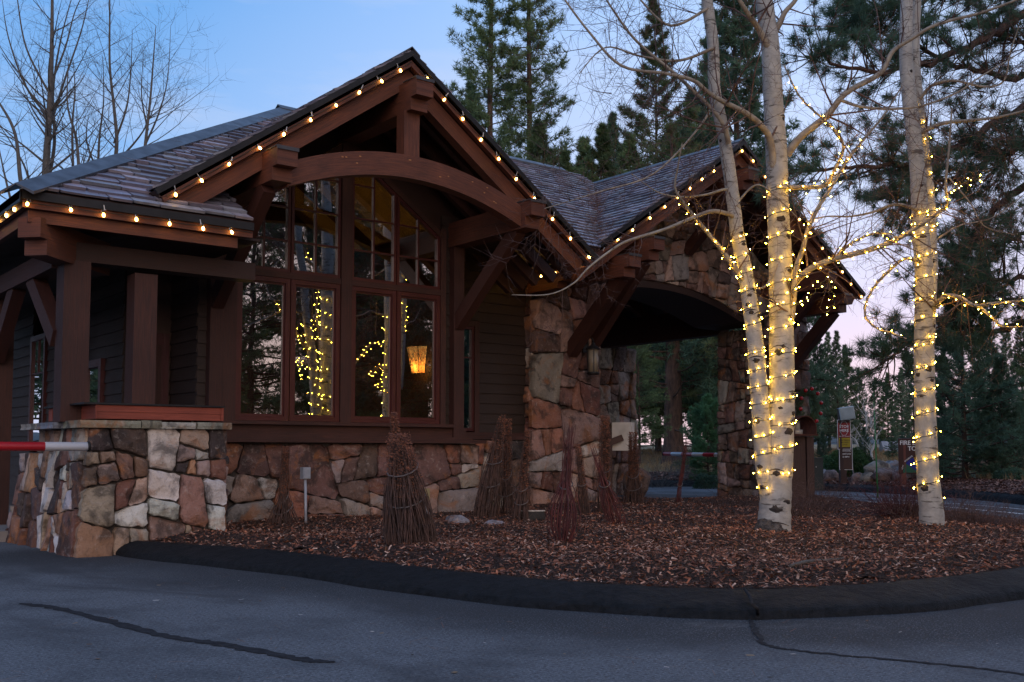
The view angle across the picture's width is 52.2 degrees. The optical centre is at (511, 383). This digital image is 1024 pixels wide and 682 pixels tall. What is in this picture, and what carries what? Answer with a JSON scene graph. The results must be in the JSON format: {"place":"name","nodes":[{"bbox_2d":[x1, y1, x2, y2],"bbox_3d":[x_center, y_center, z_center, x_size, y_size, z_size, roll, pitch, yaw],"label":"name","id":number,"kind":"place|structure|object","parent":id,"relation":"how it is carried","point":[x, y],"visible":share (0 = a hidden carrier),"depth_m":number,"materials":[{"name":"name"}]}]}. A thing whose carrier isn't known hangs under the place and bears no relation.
{"place":"outdoors","nodes":[
{"label":"outdoors","id":0,"kind":"place"},
{"bbox_2d":[0,43,117,199],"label":"bare tree","id":1,"kind":"object","parent":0,"point":[19,163],"visible":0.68,"depth_m":18.43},
{"bbox_2d":[0,479,1023,681],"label":"road","id":2,"kind":"structure","parent":0,"point":[200,607],"depth_m":5.92,"materials":[{"name":"grey asphalt"}]},
{"bbox_2d":[4,402,231,557],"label":"stone wall","id":3,"kind":"structure","parent":2,"relation":"on","point":[123,481],"depth_m":10.95,"materials":[{"name":"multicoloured stone"}]},
{"bbox_2d":[0,442,90,451],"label":"barrier gate","id":4,"kind":"structure","parent":3,"relation":"attached to","point":[45,446],"depth_m":10.13,"materials":[{"name":"red metal"}]},
{"bbox_2d":[19,603,335,661],"bbox_3d":[-2.172,1.454,6.195,3.242,0.001,0.204,-3,-5,40],"label":"crack seal","id":5,"kind":"object","parent":2,"relation":"on","point":[115,622],"visible":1,"depth_m":5.89,"materials":[{"name":"black asphalt"}]},
{"bbox_2d":[116,498,1023,619],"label":"curb","id":6,"kind":"structure","parent":2,"relation":"on","point":[935,593],"depth_m":7.23,"materials":[{"name":"concrete"}]},
{"bbox_2d":[607,422,634,490],"bbox_3d":[2.087,1.560,20.056,0.562,1.610,0.318,0,-4,-2],"label":"gate control box","id":7,"kind":"object","parent":2,"relation":"on","point":[619,440],"visible":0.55,"depth_m":19.99,"materials":[{"name":"white paint"}]},
{"bbox_2d":[622,468,650,495],"bbox_3d":[2.814,2.264,23.585,0.742,0.715,0.474,3,-5,-38],"label":"boulder","id":8,"kind":"object","parent":2,"relation":"on","point":[645,479],"visible":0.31,"depth_m":23.46,"materials":[{"name":"stone"}]},
{"bbox_2d":[814,457,823,490],"bbox_3d":[8.206,2.467,28.389,0.440,0.890,0.420,0,-4,0],"label":"utility cabinet","id":9,"kind":"object","parent":2,"relation":"on","point":[818,467],"visible":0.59,"depth_m":28.22,"materials":[{"name":"metal"}]},
{"bbox_2d":[649,479,1023,504],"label":"curb","id":10,"kind":"structure","parent":2,"relation":"on","point":[1018,499],"depth_m":24.58,"materials":[{"name":"concrete"}]},
{"bbox_2d":[748,619,1023,674],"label":"crack seal","id":11,"kind":"object","parent":2,"relation":"on","point":[756,633],"visible":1,"depth_m":5.43,"materials":[{"name":"black asphalt"}]},
{"bbox_3d":[5.339,2.015,23.860,0.350,1.200,0.350,3,-5,-38],"label":"barrier post","id":12,"kind":"object","parent":2,"relation":"on","visible":0},
{"bbox_2d":[662,452,716,456],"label":"barrier gate","id":13,"kind":"structure","parent":12,"relation":"attached to","point":[689,454],"depth_m":25.39,"materials":[{"name":"red metal"}]},
{"bbox_2d":[0,0,1023,444],"label":"sky","id":14,"kind":"structure","parent":0,"point":[291,53],"materials":[{"name":"blue"}]},
{"bbox_2d":[143,495,1023,588],"bbox_3d":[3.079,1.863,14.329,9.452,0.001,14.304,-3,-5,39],"label":"mulch bed","id":15,"kind":"object","parent":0,"point":[855,581],"visible":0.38,"depth_m":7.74,"materials":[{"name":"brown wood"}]},
{"bbox_2d":[260,445,303,524],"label":"bundled stems","id":16,"kind":"object","parent":15,"relation":"on","point":[279,512],"visible":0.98,"depth_m":12.64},
{"bbox_2d":[300,467,310,522],"bbox_3d":[-2.508,1.427,12.677,0.100,0.810,0.092,3,-5,-38],"label":"conduit box","id":17,"kind":"object","parent":15,"relation":"on","point":[305,473],"visible":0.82,"depth_m":12.67,"materials":[{"name":"grey metal"}]},
{"bbox_2d":[384,411,412,540],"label":"bundled stems","id":18,"kind":"object","parent":15,"relation":"on","point":[394,422],"visible":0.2,"depth_m":10.23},
{"bbox_2d":[376,433,439,544],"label":"bundled stems","id":19,"kind":"object","parent":15,"relation":"on","point":[411,502],"visible":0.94,"depth_m":9.94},
{"bbox_2d":[472,415,508,517],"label":"bundled stems","id":20,"kind":"object","parent":15,"relation":"on","point":[491,477],"visible":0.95,"depth_m":13.91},
{"bbox_2d":[493,418,518,514],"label":"bundled stems","id":21,"kind":"object","parent":15,"relation":"on","point":[506,491],"visible":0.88,"depth_m":14.44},
{"bbox_2d":[508,428,536,520],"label":"bundled stems","id":22,"kind":"object","parent":15,"relation":"on","point":[522,491],"visible":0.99,"depth_m":13.56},
{"bbox_2d":[546,422,580,542],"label":"bundled stems","id":23,"kind":"object","parent":15,"relation":"on","point":[565,486],"visible":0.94,"depth_m":10.23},
{"bbox_2d":[573,444,593,514],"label":"bundled stems","id":24,"kind":"object","parent":15,"relation":"on","point":[582,485],"visible":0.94,"depth_m":14.56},
{"bbox_2d":[591,414,617,513],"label":"bundled stems","id":25,"kind":"object","parent":15,"relation":"on","point":[604,453],"visible":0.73,"depth_m":14.94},
{"bbox_2d":[589,444,625,524],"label":"bundled stems","id":26,"kind":"object","parent":15,"relation":"on","point":[604,489],"visible":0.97,"depth_m":12.66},
{"bbox_2d":[620,432,648,503],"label":"bundled stems","id":27,"kind":"object","parent":15,"relation":"on","point":[630,491],"visible":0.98,"depth_m":18.09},
{"bbox_2d":[676,431,690,501],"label":"bundled stems","id":28,"kind":"object","parent":15,"relation":"on","point":[678,495],"visible":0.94,"depth_m":18.10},
{"bbox_2d":[695,479,759,506],"bbox_3d":[3.648,1.806,16.854,1.303,0.593,1.342,3,-5,-38],"label":"bare shrub","id":29,"kind":"object","parent":15,"relation":"on","point":[742,497],"visible":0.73,"depth_m":16.96,"materials":[{"name":"brown plant"}]},
{"bbox_2d":[467,0,1023,531],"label":"aspen tree","id":30,"kind":"object","parent":15,"relation":"on","point":[775,494],"visible":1,"depth_m":11.61,"materials":[{"name":"white plant"}]},
{"bbox_2d":[752,474,840,517],"bbox_3d":[3.847,1.554,14.160,1.226,0.662,1.176,1,-4,-14],"label":"bare shrub","id":31,"kind":"object","parent":15,"relation":"on","point":[804,510],"visible":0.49,"depth_m":14.23,"materials":[{"name":"brown plant"}]},
{"bbox_2d":[792,415,817,498],"bbox_3d":[5.343,1.472,19.546,0.560,1.720,0.500,2,-4,-22],"label":"card reader stand","id":32,"kind":"object","parent":15,"relation":"on","point":[803,458],"visible":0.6,"depth_m":19.47,"materials":[{"name":"brown paint"}]},
{"bbox_2d":[747,468,866,511],"bbox_3d":[4.501,1.607,15.418,1.726,0.829,1.741,3,-5,-38],"label":"bare shrub","id":33,"kind":"object","parent":15,"relation":"on","point":[835,502],"visible":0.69,"depth_m":15.23,"materials":[{"name":"brown plant"}]},
{"bbox_2d":[745,0,1023,524],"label":"aspen tree","id":34,"kind":"object","parent":15,"relation":"on","point":[930,503],"visible":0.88,"depth_m":12.30,"materials":[{"name":"white plant"}]},
{"bbox_2d":[821,459,970,517],"bbox_3d":[5.311,1.480,14.078,1.776,1.072,1.618,2,-4,-24],"label":"bare shrub","id":35,"kind":"object","parent":15,"relation":"on","point":[882,492],"visible":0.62,"depth_m":14.07,"materials":[{"name":"brown plant"}]},
{"bbox_2d":[873,490,947,518],"bbox_3d":[5.258,1.555,13.863,1.020,0.574,1.063,3,-5,-38],"label":"bare shrub","id":36,"kind":"object","parent":15,"relation":"on","point":[908,515],"visible":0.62,"depth_m":13.81,"materials":[{"name":"brown plant"}]},
{"bbox_2d":[899,483,1004,520],"bbox_3d":[5.787,1.528,13.727,1.412,0.791,1.470,-3,-5,42],"label":"bare shrub","id":37,"kind":"object","parent":15,"relation":"on","point":[962,502],"visible":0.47,"depth_m":13.70,"materials":[{"name":"brown plant"}]},
{"bbox_2d":[916,494,1023,524],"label":"bare shrub","id":38,"kind":"object","parent":15,"relation":"on","point":[977,515],"visible":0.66,"depth_m":12.98,"materials":[{"name":"brown plant"}]},
{"bbox_2d":[983,500,1023,526],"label":"bare shrub","id":39,"kind":"object","parent":15,"relation":"on","point":[1013,521],"visible":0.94,"depth_m":12.27,"materials":[{"name":"brown plant"}]},
{"bbox_2d":[690,437,968,444],"bbox_3d":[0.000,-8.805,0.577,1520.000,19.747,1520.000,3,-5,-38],"label":"hills","id":40,"kind":"structure","parent":0,"point":[833,441],"depth_m":607.23,"materials":[{"name":"green plant"}]},
{"bbox_2d":[0,0,129,174],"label":"bare tree","id":41,"kind":"object","parent":40,"relation":"on","point":[49,89],"visible":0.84,"depth_m":24.56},
{"bbox_2d":[1,3,143,177],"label":"bare tree","id":42,"kind":"object","parent":40,"relation":"on","point":[74,135],"visible":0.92,"depth_m":22.46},
{"bbox_2d":[0,0,206,165],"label":"bare tree","id":43,"kind":"object","parent":40,"relation":"on","point":[116,128],"visible":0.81,"depth_m":23.76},
{"bbox_2d":[70,0,239,145],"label":"bare tree","id":44,"kind":"object","parent":40,"relation":"on","point":[147,136],"visible":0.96,"depth_m":23.66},
{"bbox_2d":[639,444,1023,481],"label":"meadow","id":45,"kind":"structure","parent":0,"point":[833,446],"depth_m":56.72,"materials":[{"name":"plant"}]},
{"bbox_2d":[443,0,537,158],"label":"pine tree","id":46,"kind":"object","parent":45,"relation":"on","point":[470,74],"visible":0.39,"depth_m":60.51,"materials":[{"name":"green plant"}]},
{"bbox_2d":[482,0,589,159],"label":"pine tree","id":47,"kind":"object","parent":45,"relation":"on","point":[548,68],"visible":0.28,"depth_m":61.51,"materials":[{"name":"green plant"}]},
{"bbox_2d":[522,116,563,165],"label":"pine tree","id":48,"kind":"object","parent":45,"relation":"on","point":[534,148],"visible":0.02,"depth_m":50.69,"materials":[{"name":"green plant"}]},
{"bbox_2d":[570,134,599,178],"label":"pine tree","id":49,"kind":"object","parent":45,"relation":"on","point":[583,154],"visible":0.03,"depth_m":70.88,"materials":[{"name":"green plant"}]},
{"bbox_2d":[557,147,634,372],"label":"pine tree","id":50,"kind":"object","parent":45,"relation":"on","point":[565,163],"visible":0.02,"depth_m":52.56,"materials":[{"name":"green plant"}]},
{"bbox_2d":[582,85,642,432],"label":"pine tree","id":51,"kind":"object","parent":45,"relation":"on","point":[613,135],"visible":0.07,"depth_m":76.05,"materials":[{"name":"green plant"}]},
{"bbox_2d":[578,120,651,417],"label":"pine tree","id":52,"kind":"object","parent":45,"relation":"on","point":[601,139],"visible":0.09,"depth_m":64.68,"materials":[{"name":"green plant"}]},
{"bbox_2d":[627,344,671,464],"bbox_3d":[4.867,-0.565,40.117,2.694,8.639,2.336,-1,-4,19],"label":"pine tree","id":53,"kind":"object","parent":45,"relation":"on","point":[643,357],"visible":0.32,"depth_m":39.84,"materials":[{"name":"green plant"}]},
{"bbox_2d":[615,131,691,446],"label":"pine tree","id":54,"kind":"object","parent":45,"relation":"on","point":[624,151],"visible":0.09,"depth_m":58.62,"materials":[{"name":"green plant"}]},
{"bbox_2d":[610,0,706,452],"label":"pine tree","id":55,"kind":"object","parent":45,"relation":"on","point":[661,83],"visible":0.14,"depth_m":62.93,"materials":[{"name":"green plant"}]},
{"bbox_2d":[627,118,718,463],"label":"pine tree","id":56,"kind":"object","parent":45,"relation":"on","point":[673,385],"visible":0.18,"depth_m":43.82,"materials":[{"name":"green plant"}]},
{"bbox_2d":[635,91,718,452],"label":"pine tree","id":57,"kind":"object","parent":45,"relation":"on","point":[692,116],"visible":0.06,"depth_m":56.54,"materials":[{"name":"green plant"}]},
{"bbox_2d":[636,0,847,439],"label":"pine tree","id":58,"kind":"object","parent":45,"relation":"on","point":[734,41],"visible":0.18,"depth_m":44.04,"materials":[{"name":"green plant"}]},
{"bbox_2d":[788,179,828,422],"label":"pine tree","id":59,"kind":"object","parent":45,"relation":"on","point":[816,364],"visible":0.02,"depth_m":45.85,"materials":[{"name":"green plant"}]},
{"bbox_2d":[810,339,836,451],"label":"pine tree","id":60,"kind":"object","parent":45,"relation":"on","point":[818,355],"visible":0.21,"depth_m":53.93,"materials":[{"name":"green plant"}]},
{"bbox_2d":[814,431,833,457],"bbox_3d":[10.671,2.348,35.909,0.829,1.463,0.848,0,-4,-6],"label":"pine tree","id":61,"kind":"object","parent":45,"relation":"on","point":[822,445],"visible":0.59,"depth_m":35.88,"materials":[{"name":"green plant"}]},
{"bbox_2d":[822,331,843,452],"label":"pine tree","id":62,"kind":"object","parent":45,"relation":"on","point":[828,345],"visible":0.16,"depth_m":57.08,"materials":[{"name":"green plant"}]},
{"bbox_2d":[817,330,859,448],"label":"pine tree","id":63,"kind":"object","parent":45,"relation":"on","point":[838,403],"visible":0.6,"depth_m":51.96,"materials":[{"name":"green plant"}]},
{"bbox_2d":[831,344,868,443],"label":"pine tree","id":64,"kind":"object","parent":45,"relation":"on","point":[847,363],"visible":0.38,"depth_m":59.82,"materials":[{"name":"green plant"}]},
{"bbox_2d":[872,372,900,444],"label":"pine tree","id":65,"kind":"object","parent":45,"relation":"on","point":[884,435],"visible":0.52,"depth_m":63.84,"materials":[{"name":"green plant"}]},
{"bbox_2d":[883,429,897,459],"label":"pine tree","id":66,"kind":"object","parent":45,"relation":"on","point":[893,449],"visible":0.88,"depth_m":44.88,"materials":[{"name":"green plant"}]},
{"bbox_2d":[887,367,912,438],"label":"pine tree","id":67,"kind":"object","parent":45,"relation":"on","point":[902,404],"visible":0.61,"depth_m":59.95,"materials":[{"name":"green plant"}]},
{"bbox_2d":[898,365,914,437],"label":"pine tree","id":68,"kind":"object","parent":45,"relation":"on","point":[910,410],"visible":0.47,"depth_m":58.03,"materials":[{"name":"green plant"}]},
{"bbox_2d":[967,353,1023,471],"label":"pine tree","id":69,"kind":"object","parent":45,"relation":"on","point":[1000,368],"visible":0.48,"depth_m":26.87,"materials":[{"name":"green plant"}]},
{"bbox_2d":[996,318,1019,407],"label":"pine tree","id":70,"kind":"object","parent":45,"relation":"on","point":[1005,344],"visible":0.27,"depth_m":48.11,"materials":[{"name":"green plant"}]},
{"bbox_2d":[992,466,1023,479],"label":"leafy bush","id":71,"kind":"object","parent":45,"relation":"on","point":[1008,471],"visible":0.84,"depth_m":25.73,"materials":[{"name":"green plant"}]},
{"bbox_2d":[997,321,1023,453],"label":"pine tree","id":72,"kind":"object","parent":45,"relation":"on","point":[1011,351],"visible":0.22,"depth_m":46.17,"materials":[{"name":"green plant"}]},
{"bbox_2d":[1008,332,1023,434],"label":"pine tree","id":73,"kind":"object","parent":45,"relation":"on","point":[1019,368],"visible":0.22,"depth_m":44.22,"materials":[{"name":"green plant"}]},
{"bbox_2d":[649,472,1023,490],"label":"mulch bank","id":74,"kind":"structure","parent":0,"point":[858,482],"depth_m":27.09,"materials":[{"name":"brown plant"}]},
{"bbox_2d":[638,422,704,475],"bbox_3d":[5.126,2.367,33.977,3.458,2.908,4.467,0,-4,4],"label":"bare shrub","id":75,"kind":"object","parent":74,"relation":"on","point":[666,459],"visible":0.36,"depth_m":33.79,"materials":[{"name":"brown plant"}]},
{"bbox_2d":[640,439,716,487],"bbox_3d":[4.431,2.688,30.622,3.992,2.661,3.693,3,-5,-38],"label":"bare shrub","id":76,"kind":"object","parent":74,"relation":"on","point":[663,481],"visible":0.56,"depth_m":30.88,"materials":[{"name":"brown plant"}]},
{"bbox_2d":[679,393,719,479],"bbox_3d":[5.962,1.667,31.944,1.860,2.792,1.905,3,-5,-38],"label":"pine tree","id":77,"kind":"object","parent":74,"relation":"on","point":[703,411],"visible":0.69,"depth_m":31.77,"materials":[{"name":"green plant"}]},
{"bbox_2d":[649,471,1023,494],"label":"mulch chips","id":78,"kind":"object","parent":74,"relation":"on","point":[992,484],"visible":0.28,"depth_m":25.07,"materials":[{"name":"brown wood"}]},
{"bbox_2d":[837,406,855,483],"bbox_3d":[9.081,1.766,28.361,0.471,2.285,0.349,-1,-4,13],"label":"gate sign post","id":79,"kind":"object","parent":74,"relation":"on","point":[846,415],"visible":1,"depth_m":28.33,"materials":[{"name":"white"}]},
{"bbox_2d":[826,447,875,476],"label":"leafy bush","id":80,"kind":"object","parent":74,"relation":"on","point":[860,457],"visible":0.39,"depth_m":30.65,"materials":[{"name":"green plant"}]},
{"bbox_2d":[863,460,891,472],"bbox_3d":[10.359,2.495,29.439,1.130,0.651,0.720,3,-5,-38],"label":"boulder","id":81,"kind":"object","parent":74,"relation":"on","point":[870,467],"visible":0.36,"depth_m":29.14,"materials":[{"name":"grey stone"}]},
{"bbox_2d":[870,467,891,481],"bbox_3d":[10.047,2.526,28.205,0.864,0.504,0.617,3,-5,-38],"label":"boulder","id":82,"kind":"object","parent":74,"relation":"on","point":[884,475],"visible":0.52,"depth_m":27.93,"materials":[{"name":"grey stone"}]},
{"bbox_2d":[750,0,1023,418],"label":"pine tree","id":83,"kind":"object","parent":74,"relation":"on","point":[854,24],"visible":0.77,"depth_m":16.64,"materials":[{"name":"green plant"}]},
{"bbox_2d":[898,438,915,484],"bbox_3d":[10.311,2.098,26.568,1.020,1.389,0.149,0,-4,-3],"label":"fire danger sign","id":84,"kind":"object","parent":74,"relation":"on","point":[906,448],"visible":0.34,"depth_m":26.52,"materials":[{"name":"brown wood"}]},
{"bbox_2d":[897,279,1023,478],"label":"pine tree","id":85,"kind":"object","parent":74,"relation":"on","point":[958,407],"visible":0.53,"depth_m":26.52,"materials":[{"name":"green plant"}]},
{"label":"ground","id":86,"kind":"structure","parent":0,"visible":0},
{"bbox_2d":[0,46,865,524],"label":"gatehouse lodge","id":87,"kind":"structure","parent":86,"relation":"on","point":[328,290],"depth_m":14.95,"materials":[{"name":"brown wood"}]},
{"bbox_2d":[27,333,47,441],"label":"window","id":88,"kind":"structure","parent":87,"relation":"in","point":[38,371],"depth_m":16.59,"materials":[{"name":"black glass"}]},
{"bbox_2d":[88,358,105,402],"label":"window","id":89,"kind":"structure","parent":87,"relation":"in","point":[96,385],"depth_m":14.25,"materials":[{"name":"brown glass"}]},
{"bbox_2d":[0,199,251,233],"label":"roof light string","id":90,"kind":"object","parent":87,"relation":"attached to","point":[28,201],"visible":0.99,"depth_m":10.82,"materials":[{"name":"yellow"}]},
{"bbox_2d":[155,333,168,403],"bbox_3d":[-4.719,0.574,13.576,0.480,2.470,0.055,3,-5,-38],"label":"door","id":91,"kind":"structure","parent":87,"relation":"in","point":[162,340],"depth_m":13.71,"materials":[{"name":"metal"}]},
{"bbox_2d":[235,275,289,420],"bbox_3d":[-3.258,-0.454,13.612,0.742,1.883,0.090,3,-5,-38],"label":"window","id":92,"kind":"structure","parent":87,"relation":"in","point":[285,323],"depth_m":13.72,"materials":[{"name":"brown wood"}]},
{"bbox_2d":[242,187,290,271],"bbox_3d":[-3.258,-2.103,13.720,0.742,1.242,0.070,3,-5,-38],"label":"window","id":93,"kind":"structure","parent":87,"relation":"in","point":[287,241],"depth_m":13.88,"materials":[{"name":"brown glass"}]},
{"bbox_2d":[166,61,411,196],"bbox_3d":[-2.505,-3.062,12.314,3.135,2.235,0.092,3,-5,-38],"label":"roof light string","id":94,"kind":"object","parent":87,"relation":"attached to","point":[283,132],"visible":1,"depth_m":12.18,"materials":[{"name":"yellow"}]},
{"bbox_2d":[288,279,339,421],"bbox_3d":[-2.668,-0.424,14.078,0.735,1.883,0.090,3,-5,-38],"label":"window","id":95,"kind":"structure","parent":87,"relation":"in","point":[335,288],"depth_m":14.12,"materials":[{"name":"brown wood"}]},
{"bbox_2d":[290,151,341,277],"bbox_3d":[-2.668,-2.338,14.204,0.735,1.774,0.070,3,-5,-38],"label":"window","id":96,"kind":"structure","parent":87,"relation":"in","point":[338,181],"depth_m":14.19,"materials":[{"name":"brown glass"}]},
{"bbox_2d":[351,286,395,422],"bbox_3d":[-1.959,-0.387,14.639,0.726,1.883,0.090,3,-5,-38],"label":"window","id":97,"kind":"structure","parent":87,"relation":"in","point":[391,294],"depth_m":14.76,"materials":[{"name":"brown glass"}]},
{"bbox_2d":[352,177,396,284],"bbox_3d":[-1.959,-2.328,14.767,0.726,1.827,0.070,3,-5,-38],"label":"window","id":98,"kind":"structure","parent":87,"relation":"in","point":[394,196],"depth_m":14.78,"materials":[{"name":"brown glass"}]},
{"bbox_2d":[407,345,427,374],"bbox_3d":[-1.507,-0.354,16.153,0.216,0.435,0.442,3,-5,-38],"label":"wall sconce","id":99,"kind":"object","parent":87,"relation":"attached to","point":[417,355],"depth_m":16.07,"materials":[{"name":"orange glass"}]},
{"bbox_2d":[396,291,439,423],"bbox_3d":[-1.373,-0.357,15.102,0.740,1.883,0.090,3,-5,-38],"label":"window","id":100,"kind":"structure","parent":87,"relation":"in","point":[435,419],"depth_m":15.21,"materials":[{"name":"brown wood"}]},
{"bbox_2d":[396,195,439,289],"bbox_3d":[-1.373,-2.035,15.212,0.740,1.302,0.070,3,-5,-38],"label":"window","id":101,"kind":"structure","parent":87,"relation":"in","point":[399,201],"depth_m":15.18,"materials":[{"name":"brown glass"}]},
{"bbox_2d":[464,326,473,430],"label":"window","id":102,"kind":"structure","parent":87,"relation":"in","point":[471,426],"depth_m":16.85,"materials":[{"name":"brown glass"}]},
{"bbox_2d":[420,71,595,264],"bbox_3d":[0.041,-2.850,14.309,3.114,2.222,0.085,3,-5,-39],"label":"roof light string","id":103,"kind":"object","parent":87,"relation":"attached to","point":[516,175],"visible":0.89,"depth_m":14.14,"materials":[{"name":"yellow"}]},
{"bbox_2d":[582,337,600,374],"bbox_3d":[1.373,-0.475,18.010,0.274,0.657,0.346,3,-5,-38],"label":"wall lantern","id":104,"kind":"object","parent":87,"relation":"attached to","point":[592,350],"depth_m":17.91,"materials":[{"name":"black metal"}]},
{"bbox_2d":[795,386,822,422],"bbox_3d":[6.162,0.480,21.820,0.887,0.878,0.280,3,-5,-38],"label":"wreath","id":105,"kind":"object","parent":87,"relation":"attached to","point":[812,393],"visible":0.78,"depth_m":21.83,"materials":[{"name":"green plant"}]},
{"bbox_2d":[692,473,718,488],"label":"leafy bush","id":106,"kind":"object","parent":86,"relation":"on","point":[702,479],"visible":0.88,"depth_m":29.68,"materials":[{"name":"green plant"}]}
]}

